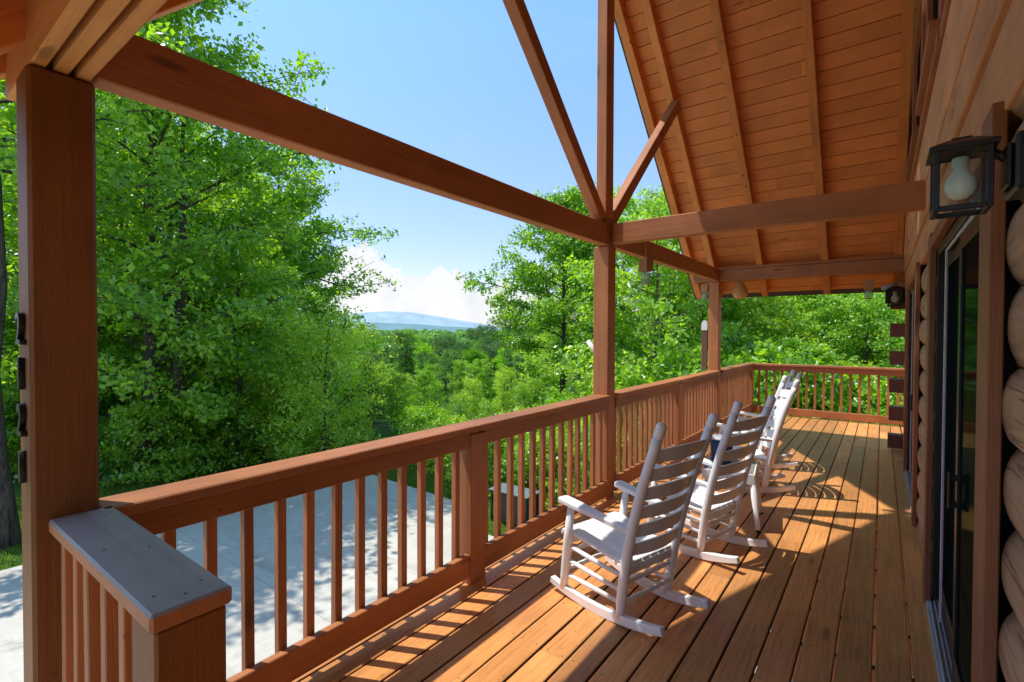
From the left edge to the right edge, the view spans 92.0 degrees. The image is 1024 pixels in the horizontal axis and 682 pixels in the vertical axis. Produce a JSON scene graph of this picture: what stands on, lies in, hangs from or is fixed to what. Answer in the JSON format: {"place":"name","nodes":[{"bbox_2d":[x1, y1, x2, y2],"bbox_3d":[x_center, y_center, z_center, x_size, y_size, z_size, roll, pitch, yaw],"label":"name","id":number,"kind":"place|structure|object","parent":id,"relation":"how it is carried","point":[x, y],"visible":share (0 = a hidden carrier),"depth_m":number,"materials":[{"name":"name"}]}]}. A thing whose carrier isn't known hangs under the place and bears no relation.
{"place":"outdoors","nodes":[
{"label":"outdoors","id":0,"kind":"place"},
{"bbox_2d":[1,0,681,327],"label":"sky","id":1,"kind":"structure","parent":0,"point":[451,80],"materials":[{"name":"blue"}]},
{"bbox_2d":[327,321,498,332],"bbox_3d":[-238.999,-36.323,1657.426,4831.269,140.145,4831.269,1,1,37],"label":"hills","id":2,"kind":"structure","parent":0,"point":[394,326],"depth_m":3403.74,"materials":[{"name":"blue"}]},
{"bbox_2d":[331,311,503,328],"bbox_3d":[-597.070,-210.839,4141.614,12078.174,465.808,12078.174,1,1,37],"label":"mountain range","id":3,"kind":"structure","parent":0,"point":[401,317],"depth_m":8371.40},
{"bbox_2d":[0,338,847,570],"bbox_3d":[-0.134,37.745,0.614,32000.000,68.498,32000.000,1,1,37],"label":"ground","id":4,"kind":"structure","parent":0,"point":[384,428],"depth_m":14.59,"materials":[{"name":"green plant"}]},
{"bbox_2d":[4,404,109,483],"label":"undergrowth shrub","id":5,"kind":"object","parent":4,"relation":"on","point":[17,448],"visible":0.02,"depth_m":14.19,"materials":[{"name":"green plant"}]},
{"bbox_2d":[1,240,163,469],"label":"forest tree","id":6,"kind":"object","parent":4,"relation":"on","point":[13,331],"visible":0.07,"depth_m":14.62,"materials":[{"name":"green plant"}]},
{"bbox_2d":[0,23,191,550],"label":"oak tree","id":7,"kind":"object","parent":4,"relation":"on","point":[10,531],"visible":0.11,"depth_m":9.88,"materials":[{"name":"green plant"}]},
{"bbox_2d":[1,88,199,433],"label":"oak tree","id":8,"kind":"object","parent":4,"relation":"on","point":[14,393],"visible":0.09,"depth_m":14.43,"materials":[{"name":"green plant"}]},
{"bbox_2d":[4,221,201,458],"bbox_3d":[-14.014,-0.016,16.777,5.945,8.398,6.042,0,1,-12],"label":"forest tree","id":9,"kind":"object","parent":4,"relation":"on","point":[128,234],"visible":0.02,"depth_m":16.11,"materials":[{"name":"green plant"}]},
{"bbox_2d":[0,87,244,378],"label":"forest tree","id":10,"kind":"object","parent":4,"relation":"on","point":[199,213],"visible":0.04,"depth_m":19.20,"materials":[{"name":"green plant"}]},
{"bbox_2d":[98,382,156,471],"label":"undergrowth shrub","id":11,"kind":"object","parent":4,"relation":"on","point":[111,401],"visible":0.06,"depth_m":15.47,"materials":[{"name":"green plant"}]},
{"bbox_2d":[98,417,167,486],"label":"undergrowth shrub","id":12,"kind":"object","parent":4,"relation":"on","point":[104,476],"visible":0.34,"depth_m":13.95,"materials":[{"name":"green plant"}]},
{"bbox_2d":[99,392,219,489],"bbox_3d":[-10.197,2.773,14.322,3.012,2.607,3.000,0,1,7],"label":"undergrowth shrub","id":13,"kind":"object","parent":4,"relation":"on","point":[136,412],"visible":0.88,"depth_m":13.78,"materials":[{"name":"green plant"}]},
{"bbox_2d":[5,15,325,465],"bbox_3d":[-9.964,-2.792,14.915,7.553,13.716,8.672,0,1,-13],"label":"maple tree","id":14,"kind":"object","parent":4,"relation":"on","point":[124,380],"visible":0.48,"depth_m":13.61,"materials":[{"name":"green plant"}]},
{"bbox_2d":[0,0,340,480],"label":"oak tree","id":15,"kind":"object","parent":4,"relation":"on","point":[129,297],"visible":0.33,"depth_m":13.44,"materials":[{"name":"green plant"}]},
{"bbox_2d":[99,130,268,377],"bbox_3d":[-14.324,-2.443,21.878,8.277,13.793,8.844,0,1,-35],"label":"forest tree","id":16,"kind":"object","parent":4,"relation":"on","point":[171,237],"visible":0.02,"depth_m":21.11,"materials":[{"name":"green plant"}]},
{"bbox_2d":[104,228,274,440],"bbox_3d":[-12.017,0.068,18.106,5.896,8.078,5.845,0,1,-30],"label":"forest tree","id":17,"kind":"object","parent":4,"relation":"on","point":[187,318],"visible":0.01,"depth_m":17.24,"materials":[{"name":"green plant"}]},
{"bbox_2d":[145,386,251,477],"bbox_3d":[-9.472,2.718,15.078,3.114,2.695,3.101,1,1,38],"label":"undergrowth shrub","id":18,"kind":"object","parent":4,"relation":"on","point":[197,423],"visible":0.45,"depth_m":14.68,"materials":[{"name":"green plant"}]},
{"bbox_2d":[163,375,250,461],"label":"undergrowth shrub","id":19,"kind":"object","parent":4,"relation":"on","point":[218,387],"visible":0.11,"depth_m":17.04,"materials":[{"name":"green plant"}]},
{"bbox_2d":[159,225,311,456],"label":"oak tree","id":20,"kind":"object","parent":4,"relation":"on","point":[218,273],"visible":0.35,"depth_m":15.85,"materials":[{"name":"green plant"}]},
{"bbox_2d":[205,410,270,469],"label":"undergrowth shrub","id":21,"kind":"object","parent":4,"relation":"on","point":[254,450],"visible":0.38,"depth_m":15.56,"materials":[{"name":"green plant"}]},
{"bbox_2d":[183,256,339,443],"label":"forest tree","id":22,"kind":"object","parent":4,"relation":"on","point":[310,297],"visible":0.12,"depth_m":19.21,"materials":[{"name":"green plant"}]},
{"bbox_2d":[225,396,310,465],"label":"undergrowth shrub","id":23,"kind":"object","parent":4,"relation":"on","point":[253,456],"visible":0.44,"depth_m":15.71,"materials":[{"name":"green plant"}]},
{"bbox_2d":[162,177,375,410],"bbox_3d":[-11.050,-1.562,23.265,8.332,11.770,8.468,0,1,17],"label":"forest tree","id":24,"kind":"object","parent":4,"relation":"on","point":[291,250],"visible":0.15,"depth_m":22.25,"materials":[{"name":"green plant"}]},
{"bbox_2d":[239,343,335,462],"bbox_3d":[-7.465,2.055,16.373,3.184,3.950,3.631,0,1,-16],"label":"shrub","id":25,"kind":"object","parent":4,"relation":"on","point":[267,452],"visible":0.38,"depth_m":15.79,"materials":[{"name":"green plant"}]},
{"bbox_2d":[211,141,401,397],"bbox_3d":[-10.045,-2.685,22.460,8.644,13.856,8.195,1,1,37],"label":"oak tree","id":26,"kind":"object","parent":4,"relation":"on","point":[323,269],"visible":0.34,"depth_m":22.37,"materials":[{"name":"green plant"}]},
{"bbox_2d":[231,291,404,460],"bbox_3d":[-6.130,1.210,15.835,5.220,5.678,4.576,0,1,8],"label":"shrub","id":27,"kind":"object","parent":4,"relation":"on","point":[337,360],"visible":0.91,"depth_m":15.43,"materials":[{"name":"green plant"}]},
{"bbox_2d":[349,414,372,444],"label":"young tree","id":28,"kind":"object","parent":4,"relation":"on","point":[361,432],"visible":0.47,"depth_m":16.20,"materials":[{"name":"green plant"}]},
{"bbox_2d":[353,358,387,423],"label":"pine tree","id":29,"kind":"object","parent":4,"relation":"on","point":[380,415],"visible":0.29,"depth_m":24.06,"materials":[{"name":"green plant"}]},
{"bbox_2d":[363,362,400,419],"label":"young tree","id":30,"kind":"object","parent":4,"relation":"on","point":[384,386],"visible":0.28,"depth_m":31.70,"materials":[{"name":"green plant"}]},
{"bbox_2d":[375,342,403,419],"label":"forest tree","id":31,"kind":"object","parent":4,"relation":"on","point":[390,359],"visible":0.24,"depth_m":65.94,"materials":[{"name":"green plant"}]},
{"bbox_2d":[380,372,413,430],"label":"young tree","id":32,"kind":"object","parent":4,"relation":"on","point":[398,379],"visible":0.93,"depth_m":21.36,"materials":[{"name":"green plant"}]},
{"bbox_2d":[393,372,415,416],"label":"young tree","id":33,"kind":"object","parent":4,"relation":"on","point":[409,402],"visible":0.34,"depth_m":26.38,"materials":[{"name":"green plant"}]},
{"bbox_2d":[393,330,420,418],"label":"forest tree","id":34,"kind":"object","parent":4,"relation":"on","point":[403,356],"visible":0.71,"depth_m":33.77,"materials":[{"name":"green plant"}]},
{"bbox_2d":[388,399,450,467],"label":"shrub","id":35,"kind":"object","parent":4,"relation":"on","point":[417,416],"visible":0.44,"depth_m":16.10,"materials":[{"name":"green plant"}]},
{"bbox_2d":[399,342,440,418],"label":"forest tree","id":36,"kind":"object","parent":4,"relation":"on","point":[422,348],"visible":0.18,"depth_m":53.26,"materials":[{"name":"green plant"}]},
{"bbox_2d":[407,369,438,411],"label":"young tree","id":37,"kind":"object","parent":4,"relation":"on","point":[428,376],"visible":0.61,"depth_m":30.41,"materials":[{"name":"green plant"}]},
{"bbox_2d":[413,351,439,403],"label":"forest tree","id":38,"kind":"object","parent":4,"relation":"on","point":[422,359],"visible":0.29,"depth_m":48.17,"materials":[{"name":"green plant"}]},
{"bbox_2d":[426,380,446,416],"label":"young tree","id":39,"kind":"object","parent":4,"relation":"on","point":[434,387],"visible":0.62,"depth_m":22.76,"materials":[{"name":"green plant"}]},
{"bbox_2d":[419,412,468,473],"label":"shrub","id":40,"kind":"object","parent":4,"relation":"on","point":[455,419],"visible":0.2,"depth_m":15.26,"materials":[{"name":"green plant"}]},
{"bbox_2d":[430,335,458,393],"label":"tree","id":41,"kind":"object","parent":4,"relation":"on","point":[447,344],"visible":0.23,"depth_m":82.24,"materials":[{"name":"green plant"}]},
{"bbox_2d":[431,349,470,407],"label":"forest tree","id":42,"kind":"object","parent":4,"relation":"on","point":[452,356],"visible":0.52,"depth_m":35.63,"materials":[{"name":"green plant"}]},
{"bbox_2d":[435,397,477,418],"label":"young tree","id":43,"kind":"object","parent":4,"relation":"on","point":[460,411],"visible":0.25,"depth_m":17.73,"materials":[{"name":"green plant"}]},
{"bbox_2d":[444,359,478,409],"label":"young tree","id":44,"kind":"object","parent":4,"relation":"on","point":[456,369],"visible":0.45,"depth_m":33.78,"materials":[{"name":"green plant"}]},
{"bbox_2d":[453,346,490,414],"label":"forest tree","id":45,"kind":"object","parent":4,"relation":"on","point":[471,355],"visible":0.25,"depth_m":37.30,"materials":[{"name":"green plant"}]},
{"bbox_2d":[462,377,485,420],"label":"young tree","id":46,"kind":"object","parent":4,"relation":"on","point":[475,399],"visible":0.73,"depth_m":22.84,"materials":[{"name":"green plant"}]},
{"bbox_2d":[460,358,501,416],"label":"young tree","id":47,"kind":"object","parent":4,"relation":"on","point":[486,379],"visible":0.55,"depth_m":31.66,"materials":[{"name":"green plant"}]},
{"bbox_2d":[445,435,517,496],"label":"shrub","id":48,"kind":"object","parent":4,"relation":"on","point":[491,467],"visible":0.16,"depth_m":12.87,"materials":[{"name":"green plant"}]},
{"bbox_2d":[474,396,502,418],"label":"young tree","id":49,"kind":"object","parent":4,"relation":"on","point":[484,404],"visible":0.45,"depth_m":17.40,"materials":[{"name":"green plant"}]},
{"bbox_2d":[489,347,514,411],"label":"forest tree","id":50,"kind":"object","parent":4,"relation":"on","point":[502,361],"visible":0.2,"depth_m":45.50,"materials":[{"name":"green plant"}]},
{"bbox_2d":[324,315,683,384],"bbox_3d":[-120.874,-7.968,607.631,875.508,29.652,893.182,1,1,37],"label":"distant forest","id":51,"kind":"object","parent":4,"relation":"on","point":[432,333],"visible":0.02,"depth_m":359.77,"materials":[{"name":"green plant"}]},
{"bbox_2d":[490,366,518,413],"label":"young tree","id":52,"kind":"object","parent":4,"relation":"on","point":[506,400],"visible":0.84,"depth_m":23.94,"materials":[{"name":"green plant"}]},
{"bbox_2d":[489,483,538,525],"bbox_3d":[0.060,3.712,11.046,1.060,0.778,0.540,1,1,37],"label":"metal box","id":53,"kind":"object","parent":4,"relation":"on","point":[503,502],"visible":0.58,"depth_m":10.91,"materials":[{"name":"grey metal"}]},
{"bbox_2d":[510,381,536,410],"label":"young tree","id":54,"kind":"object","parent":4,"relation":"on","point":[523,390],"visible":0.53,"depth_m":20.91,"materials":[{"name":"green plant"}]},
{"bbox_2d":[501,437,565,497],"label":"shrub","id":55,"kind":"object","parent":4,"relation":"on","point":[516,465],"visible":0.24,"depth_m":12.33,"materials":[{"name":"green plant"}]},
{"bbox_2d":[508,355,559,407],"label":"young tree","id":56,"kind":"object","parent":4,"relation":"on","point":[531,372],"visible":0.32,"depth_m":29.69,"materials":[{"name":"green plant"}]},
{"bbox_2d":[455,180,644,392],"bbox_3d":[1.633,-1.157,19.500,6.966,10.552,6.395,0,1,-35],"label":"oak tree","id":57,"kind":"object","parent":4,"relation":"on","point":[532,276],"visible":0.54,"depth_m":19.24,"materials":[{"name":"green plant"}]},
{"bbox_2d":[508,242,591,399],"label":"maple tree","id":58,"kind":"object","parent":4,"relation":"on","point":[546,376],"visible":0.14,"depth_m":27.93,"materials":[{"name":"green plant"}]},
{"bbox_2d":[525,425,589,508],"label":"shrub","id":59,"kind":"object","parent":4,"relation":"on","point":[556,460],"visible":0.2,"depth_m":11.97,"materials":[{"name":"green plant"}]},
{"bbox_2d":[536,383,582,474],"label":"shrub","id":60,"kind":"object","parent":4,"relation":"on","point":[561,397],"visible":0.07,"depth_m":14.72,"materials":[{"name":"green plant"}]},
{"bbox_2d":[518,234,651,393],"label":"maple tree","id":61,"kind":"object","parent":4,"relation":"on","point":[553,337],"visible":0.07,"depth_m":23.46,"materials":[{"name":"green plant"}]},
{"bbox_2d":[555,414,648,502],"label":"shrub","id":62,"kind":"object","parent":4,"relation":"on","point":[565,493],"visible":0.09,"depth_m":11.65,"materials":[{"name":"green plant"}]},
{"bbox_2d":[573,375,653,496],"bbox_3d":[3.143,2.523,12.147,3.773,3.279,3.788,0,1,-29],"label":"shrub","id":63,"kind":"object","parent":4,"relation":"on","point":[581,419],"visible":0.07,"depth_m":11.62,"materials":[{"name":"green plant"}]},
{"bbox_2d":[560,210,688,394],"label":"maple tree","id":64,"kind":"object","parent":4,"relation":"on","point":[621,341],"visible":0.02,"depth_m":19.96,"materials":[{"name":"green plant"}]},
{"bbox_2d":[551,183,763,461],"bbox_3d":[3.943,-0.152,13.968,6.043,8.537,6.141,0,1,-12],"label":"maple tree","id":65,"kind":"object","parent":4,"relation":"on","point":[655,207],"visible":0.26,"depth_m":13.09,"materials":[{"name":"green plant"}]},
{"bbox_2d":[617,184,751,372],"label":"maple tree","id":66,"kind":"object","parent":4,"relation":"on","point":[691,297],"visible":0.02,"depth_m":20.11,"materials":[{"name":"green plant"}]},
{"bbox_2d":[615,345,776,448],"bbox_3d":[4.414,2.132,12.559,4.690,4.076,4.709,1,1,35],"label":"shrub","id":67,"kind":"object","parent":4,"relation":"on","point":[667,366],"visible":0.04,"depth_m":11.81,"materials":[{"name":"green plant"}]},
{"bbox_2d":[615,270,789,378],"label":"maple tree","id":68,"kind":"object","parent":4,"relation":"on","point":[640,348],"visible":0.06,"depth_m":14.88,"materials":[{"name":"green plant"}]},
{"bbox_2d":[638,333,825,457],"bbox_3d":[4.892,1.994,12.163,5.061,4.380,5.040,1,1,22],"label":"shrub","id":69,"kind":"object","parent":4,"relation":"on","point":[758,351],"visible":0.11,"depth_m":11.30,"materials":[{"name":"green plant"}]},
{"bbox_2d":[687,321,779,355],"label":"maple tree","id":70,"kind":"object","parent":4,"relation":"on","point":[742,340],"visible":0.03,"depth_m":13.22,"materials":[{"name":"green plant"}]},
{"bbox_2d":[697,296,823,343],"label":"maple tree","id":71,"kind":"object","parent":4,"relation":"on","point":[766,310],"visible":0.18,"depth_m":13.68,"materials":[{"name":"green plant"}]},
{"bbox_2d":[754,333,852,416],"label":"maple tree","id":72,"kind":"object","parent":4,"relation":"on","point":[817,349],"visible":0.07,"depth_m":12.04,"materials":[{"name":"green plant"}]},
{"bbox_2d":[754,374,855,418],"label":"shrub","id":73,"kind":"object","parent":4,"relation":"on","point":[810,399],"visible":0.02,"depth_m":10.68,"materials":[{"name":"green plant"}]},
{"bbox_2d":[725,334,900,424],"bbox_3d":[6.968,2.030,11.413,5.030,4.372,5.051,0,1,-26],"label":"shrub","id":74,"kind":"object","parent":4,"relation":"on","point":[800,360],"visible":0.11,"depth_m":10.80,"materials":[{"name":"green plant"}]},
{"bbox_2d":[761,292,895,364],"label":"maple tree","id":75,"kind":"object","parent":4,"relation":"on","point":[815,317],"visible":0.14,"depth_m":13.00,"materials":[{"name":"green plant"}]},
{"bbox_2d":[789,375,902,425],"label":"shrub","id":76,"kind":"object","parent":4,"relation":"on","point":[883,408],"visible":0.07,"depth_m":10.57,"materials":[{"name":"green plant"}]},
{"bbox_2d":[800,352,902,427],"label":"shrub","id":77,"kind":"object","parent":4,"relation":"on","point":[873,393],"visible":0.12,"depth_m":10.66,"materials":[{"name":"green plant"}]},
{"bbox_2d":[811,293,904,411],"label":"maple tree","id":78,"kind":"object","parent":4,"relation":"on","point":[855,322],"visible":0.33,"depth_m":12.02,"materials":[{"name":"green plant"}]},
{"bbox_2d":[829,315,904,378],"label":"maple tree","id":79,"kind":"object","parent":4,"relation":"on","point":[886,350],"visible":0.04,"depth_m":11.77,"materials":[{"name":"green plant"}]},
{"bbox_2d":[837,293,905,366],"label":"maple tree","id":80,"kind":"object","parent":4,"relation":"on","point":[861,353],"visible":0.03,"depth_m":12.34,"materials":[{"name":"green plant"}]},
{"bbox_2d":[887,0,1023,681],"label":"log cabin","id":81,"kind":"object","parent":4,"relation":"on","point":[959,413],"visible":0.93,"depth_m":1.86,"materials":[{"name":"wood"}]},
{"bbox_2d":[751,424,913,681],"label":"understructure","id":82,"kind":"object","parent":81,"relation":"attached to","point":[874,630],"depth_m":3.25,"materials":[{"name":"paint"}]},
{"bbox_2d":[292,412,937,681],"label":"deck floor","id":83,"kind":"structure","parent":82,"relation":"on","point":[517,615],"depth_m":2.79,"materials":[{"name":"paint"}]},
{"bbox_2d":[49,506,231,681],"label":"deck railing","id":84,"kind":"object","parent":83,"relation":"on","point":[140,603],"visible":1,"depth_m":1.18,"materials":[{"name":"paint"}]},
{"bbox_2d":[99,363,753,681],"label":"deck railing","id":85,"kind":"object","parent":83,"relation":"on","point":[682,408],"visible":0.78,"depth_m":2.70,"materials":[{"name":"paint"}]},
{"bbox_2d":[550,413,718,636],"bbox_3d":[0.679,0.948,2.829,0.574,1.123,0.789,-1,1,-38],"label":"rocking chair","id":86,"kind":"object","parent":83,"relation":"on","point":[630,547],"visible":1,"depth_m":2.69,"materials":[{"name":"white paint"}]},
{"bbox_2d":[647,395,775,563],"bbox_3d":[1.397,0.938,3.599,0.574,1.123,0.789,-1,1,-38],"label":"rocking chair","id":87,"kind":"object","parent":83,"relation":"on","point":[707,501],"visible":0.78,"depth_m":3.41,"materials":[{"name":"white paint"}]},
{"bbox_2d":[699,456,762,532],"bbox_3d":[1.850,1.268,4.154,0.456,0.449,0.494,1,1,29],"label":"side table","id":88,"kind":"object","parent":83,"relation":"on","point":[753,482],"visible":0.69,"depth_m":3.97,"materials":[{"name":"white wood"}]},
{"bbox_2d":[716,375,800,492],"bbox_3d":[2.413,0.918,5.016,0.789,1.123,0.575,0,1,16],"label":"rocking chair","id":89,"kind":"object","parent":83,"relation":"on","point":[765,477],"visible":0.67,"depth_m":4.81,"materials":[{"name":"white paint"}]},
{"bbox_2d":[733,370,802,468],"bbox_3d":[2.965,0.906,5.895,0.789,1.123,0.575,1,1,22],"label":"rocking chair","id":90,"kind":"object","parent":83,"relation":"on","point":[789,384],"visible":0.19,"depth_m":5.93,"materials":[{"name":"white paint"}]},
{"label":"deck wing","id":91,"kind":"structure","parent":82,"relation":"on","visible":0},
{"bbox_2d":[753,363,903,425],"bbox_3d":[6.927,1.080,8.029,5.495,1.229,0.148,1,1,37],"label":"deck railing","id":92,"kind":"object","parent":91,"relation":"on","point":[850,371],"visible":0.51,"depth_m":8.83,"materials":[{"name":"paint"}]},
{"bbox_2d":[885,286,904,306],"bbox_3d":[5.022,-0.587,6.478,0.210,0.266,0.197,1,1,37],"label":"wall lantern","id":93,"kind":"object","parent":81,"relation":"attached to","point":[894,294],"depth_m":6.45,"materials":[{"name":"black metal"}]},
{"bbox_2d":[904,276,924,520],"bbox_3d":[3.941,0.468,4.785,0.148,2.034,1.807,1,1,37],"label":"sliding door","id":94,"kind":"structure","parent":81,"relation":"in","point":[908,473],"depth_m":5.28,"materials":[{"name":"brown wood"}]},
{"bbox_2d":[905,0,925,181],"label":"window","id":95,"kind":"structure","parent":81,"relation":"in","point":[920,31],"depth_m":4.18,"materials":[{"name":"paint"}]},
{"bbox_2d":[915,0,944,115],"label":"window","id":96,"kind":"structure","parent":81,"relation":"in","point":[934,8],"depth_m":2.74,"materials":[{"name":"paint"}]},
{"bbox_2d":[926,184,1022,681],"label":"sliding door","id":97,"kind":"structure","parent":81,"relation":"in","point":[950,617],"depth_m":2.08,"materials":[{"name":"brown wood"}]},
{"bbox_2d":[926,130,1023,219],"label":"wall lantern","id":98,"kind":"object","parent":81,"relation":"attached to","point":[958,153],"depth_m":0.81,"materials":[{"name":"black metal"}]},
{"bbox_2d":[0,475,874,681],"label":"driveway","id":99,"kind":"structure","parent":0,"point":[189,541],"depth_m":9.01,"materials":[{"name":"concrete"}]},
{"bbox_2d":[0,0,925,681],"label":"porch roof","id":100,"kind":"structure","parent":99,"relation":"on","point":[776,148],"depth_m":4.23,"materials":[{"name":"paint"}]},
{"bbox_2d":[15,312,25,344],"bbox_3d":[-1.491,-0.038,1.499,0.062,0.098,0.015,1,1,37],"label":"house number","id":101,"kind":"object","parent":100,"relation":"attached to","point":[20,322],"visible":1,"depth_m":1.49,"materials":[{"name":"black metal"}]},
{"bbox_2d":[17,357,24,389],"bbox_3d":[-1.491,0.099,1.501,0.016,0.096,0.015,1,1,37],"label":"house number","id":102,"kind":"object","parent":100,"relation":"attached to","point":[20,373],"visible":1,"depth_m":1.50,"materials":[{"name":"black metal"}]},
{"bbox_2d":[16,403,26,436],"bbox_3d":[-1.492,0.239,1.503,0.062,0.098,0.015,1,1,37],"label":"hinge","id":103,"kind":"object","parent":100,"relation":"attached to","point":[21,411],"visible":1,"depth_m":1.49,"materials":[{"name":"black metal"}]},
{"bbox_2d":[18,450,25,483],"bbox_3d":[-1.492,0.384,1.506,0.016,0.096,0.015,1,1,37],"label":"house number","id":104,"kind":"object","parent":100,"relation":"attached to","point":[21,466],"visible":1,"depth_m":1.50,"materials":[{"name":"black metal"}]},
{"bbox_2d":[701,320,707,369],"bbox_3d":[3.037,0.065,7.795,0.090,0.778,0.050,1,1,37],"label":"narrow board","id":105,"kind":"object","parent":100,"relation":"attached to","point":[704,349],"visible":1,"depth_m":7.78,"materials":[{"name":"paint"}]},
{"bbox_2d":[732,280,747,298],"bbox_3d":[3.463,-0.780,7.503,0.216,0.290,0.216,1,1,37],"label":"wicker ornament","id":106,"kind":"object","parent":100,"relation":"hanging from","point":[740,291],"visible":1,"depth_m":7.44,"materials":[{"name":"wicker"}]},
{"bbox_2d":[710,434,732,464],"bbox_3d":[1.793,0.930,4.229,0.204,0.224,0.204,1,1,37],"label":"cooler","id":107,"kind":"object","parent":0,"point":[715,440],"visible":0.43,"depth_m":4.19,"materials":[{"name":"blue plastic"}]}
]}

